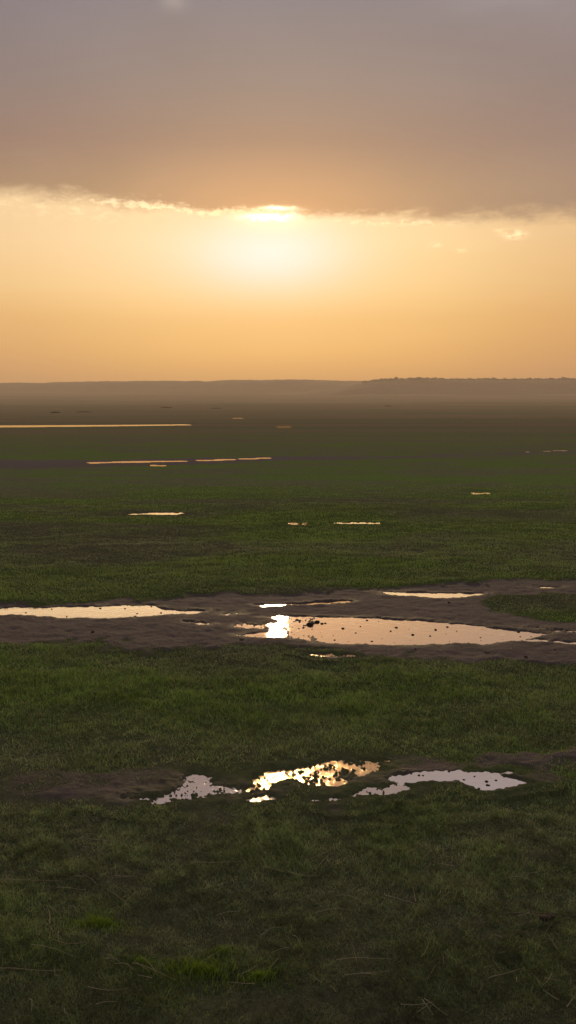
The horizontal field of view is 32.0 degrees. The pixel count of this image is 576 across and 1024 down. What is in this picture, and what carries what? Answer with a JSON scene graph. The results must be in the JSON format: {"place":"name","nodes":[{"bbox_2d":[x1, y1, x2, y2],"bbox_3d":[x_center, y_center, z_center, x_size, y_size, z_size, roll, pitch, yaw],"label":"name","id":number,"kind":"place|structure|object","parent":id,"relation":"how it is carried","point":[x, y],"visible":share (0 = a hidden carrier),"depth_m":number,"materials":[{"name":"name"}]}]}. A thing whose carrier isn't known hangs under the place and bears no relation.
{"place":"outdoors","nodes":[
{"label":"outdoors","id":0,"kind":"place"},
{"bbox_2d":[0,379,361,392],"bbox_3d":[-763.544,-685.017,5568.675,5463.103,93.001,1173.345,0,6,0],"label":"hills","id":1,"kind":"structure","parent":0,"point":[292,385],"depth_m":5221.57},
{"bbox_2d":[0,392,575,1023],"bbox_3d":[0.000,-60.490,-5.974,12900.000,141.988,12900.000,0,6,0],"label":"ground","id":2,"kind":"structure","parent":0,"point":[504,444],"depth_m":14.42,"materials":[{"name":"brown soil"}]},
{"bbox_2d":[0,424,185,427],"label":"puddle","id":3,"kind":"object","parent":2,"relation":"on","point":[1,426],"visible":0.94,"depth_m":238.91,"materials":[{"name":"brown liquid"}]},
{"bbox_2d":[56,909,140,935],"bbox_3d":[-1.106,2.409,5.918,0.478,0.099,0.342,0,6,0],"label":"grass tuft","id":4,"kind":"object","parent":2,"relation":"on","point":[98,922],"visible":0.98,"depth_m":5.88,"materials":[{"name":"green plant"}]},
{"bbox_2d":[0,605,202,617],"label":"puddle","id":5,"kind":"object","parent":2,"relation":"on","point":[102,612],"visible":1,"depth_m":15.30,"materials":[{"name":"clear liquid"}]},
{"bbox_2d":[117,953,174,970],"bbox_3d":[-0.795,2.467,5.495,0.356,0.073,0.178,0,6,0],"label":"grass tuft","id":6,"kind":"object","parent":2,"relation":"on","point":[140,961],"visible":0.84,"depth_m":5.50,"materials":[{"name":"green plant"}]},
{"bbox_2d":[129,513,183,514],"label":"puddle","id":7,"kind":"object","parent":2,"relation":"on","point":[159,513],"visible":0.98,"depth_m":30.19,"materials":[{"name":"brown liquid"}]},
{"bbox_2d":[87,458,270,463],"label":"puddle","id":8,"kind":"object","parent":2,"relation":"on","point":[168,461],"visible":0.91,"depth_m":62.41,"materials":[{"name":"brown liquid"}]},
{"bbox_2d":[119,944,262,996],"bbox_3d":[-0.515,2.467,5.503,0.806,0.083,0.466,2,6,20],"label":"grass tuft","id":9,"kind":"object","parent":2,"relation":"on","point":[196,968],"visible":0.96,"depth_m":5.45,"materials":[{"name":"green plant"}]},
{"bbox_2d":[139,774,242,803],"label":"puddle","id":10,"kind":"object","parent":2,"relation":"on","point":[202,783],"visible":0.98,"depth_m":8.07,"materials":[{"name":"grey liquid"}]},
{"bbox_2d":[206,944,245,957],"bbox_3d":[-0.351,2.461,5.661,0.230,0.064,0.162,0,6,0],"label":"grass tuft","id":11,"kind":"object","parent":2,"relation":"on","point":[222,950],"visible":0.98,"depth_m":5.65,"materials":[{"name":"green plant"}]},
{"bbox_2d":[212,962,296,993],"bbox_3d":[-0.187,2.476,5.362,0.474,0.082,0.322,0,6,0],"label":"grass tuft","id":12,"kind":"object","parent":2,"relation":"on","point":[261,974],"visible":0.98,"depth_m":5.36,"materials":[{"name":"green plant"}]},
{"bbox_2d":[246,795,279,802],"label":"puddle","id":13,"kind":"object","parent":2,"relation":"on","point":[258,799],"visible":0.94,"depth_m":7.86,"materials":[{"name":"white liquid"}]},
{"bbox_2d":[275,426,291,427],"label":"puddle","id":14,"kind":"object","parent":2,"relation":"on","point":[283,426],"visible":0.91,"depth_m":221.51,"materials":[{"name":"brown liquid"}]},
{"bbox_2d":[0,479,575,1023],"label":"grass","id":15,"kind":"structure","parent":2,"relation":"on","point":[92,685],"depth_m":7.47,"materials":[{"name":"green plant"}]},
{"bbox_2d":[260,601,351,606],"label":"puddle","id":16,"kind":"object","parent":2,"relation":"on","point":[310,603],"visible":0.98,"depth_m":15.95,"materials":[{"name":"brown liquid"}]},
{"bbox_2d":[246,760,388,793],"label":"puddle","id":17,"kind":"object","parent":2,"relation":"on","point":[282,775],"visible":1,"depth_m":8.43,"materials":[{"name":"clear liquid"}]},
{"bbox_2d":[310,653,355,656],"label":"puddle","id":18,"kind":"object","parent":2,"relation":"on","point":[330,654],"visible":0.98,"depth_m":12.53,"materials":[{"name":"brown liquid"}]},
{"bbox_2d":[337,522,379,523],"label":"puddle","id":19,"kind":"object","parent":2,"relation":"on","point":[359,523],"visible":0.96,"depth_m":27.46,"materials":[{"name":"brown liquid"}]},
{"bbox_2d":[312,784,409,800],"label":"puddle","id":20,"kind":"object","parent":2,"relation":"on","point":[392,788],"visible":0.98,"depth_m":8.05,"materials":[{"name":"grey liquid"}]},
{"bbox_2d":[336,957,385,959],"bbox_3d":[0.413,2.431,5.468,0.304,0.012,0.012,0,6,1],"label":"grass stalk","id":21,"kind":"object","parent":2,"relation":"on","point":[360,957],"depth_m":5.47,"materials":[{"name":"plant"}]},
{"bbox_2d":[234,616,544,644],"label":"puddle","id":22,"kind":"object","parent":2,"relation":"on","point":[375,631],"visible":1,"depth_m":13.84,"materials":[{"name":"clear liquid"}]},
{"bbox_2d":[383,592,481,597],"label":"puddle","id":23,"kind":"object","parent":2,"relation":"on","point":[443,595],"visible":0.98,"depth_m":16.73,"materials":[{"name":"brown liquid"}]},
{"bbox_2d":[388,770,525,789],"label":"puddle","id":24,"kind":"object","parent":2,"relation":"on","point":[478,780],"visible":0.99,"depth_m":8.31,"materials":[{"name":"grey liquid"}]},
{"bbox_2d":[471,492,489,493],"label":"puddle","id":25,"kind":"object","parent":2,"relation":"on","point":[481,492],"visible":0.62,"depth_m":38.14,"materials":[{"name":"brown liquid"}]},
{"bbox_2d":[507,900,575,921],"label":"dead twig","id":26,"kind":"object","parent":2,"relation":"on","point":[537,913],"visible":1,"depth_m":6.01,"materials":[{"name":"brown wood"}]},
{"bbox_2d":[539,914,554,920],"bbox_3d":[1.548,2.423,6.009,0.087,0.027,0.068,-3,7,-31],"label":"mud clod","id":27,"kind":"object","parent":2,"relation":"on","point":[544,916],"visible":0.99,"depth_m":6.00,"materials":[{"name":"brown soil"}]},
{"bbox_2d":[526,639,575,643],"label":"puddle","id":28,"kind":"object","parent":2,"relation":"on","point":[546,641],"visible":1,"depth_m":13.30,"materials":[{"name":"brown liquid"}]},
{"bbox_2d":[0,0,575,382],"label":"sky","id":29,"kind":"structure","parent":0,"point":[191,190],"materials":[{"name":"orange"}]},
{"bbox_2d":[271,379,575,394],"bbox_3d":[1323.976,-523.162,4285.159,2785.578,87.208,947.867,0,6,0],"label":"hills","id":30,"kind":"structure","parent":0,"point":[490,387],"depth_m":4008.19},
{"bbox_2d":[361,377,575,382],"bbox_3d":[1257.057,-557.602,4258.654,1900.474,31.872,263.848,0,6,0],"label":"wood","id":31,"kind":"object","parent":30,"relation":"on","point":[435,378],"visible":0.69,"depth_m":4204.73,"materials":[{"name":"green plant"}]}
]}

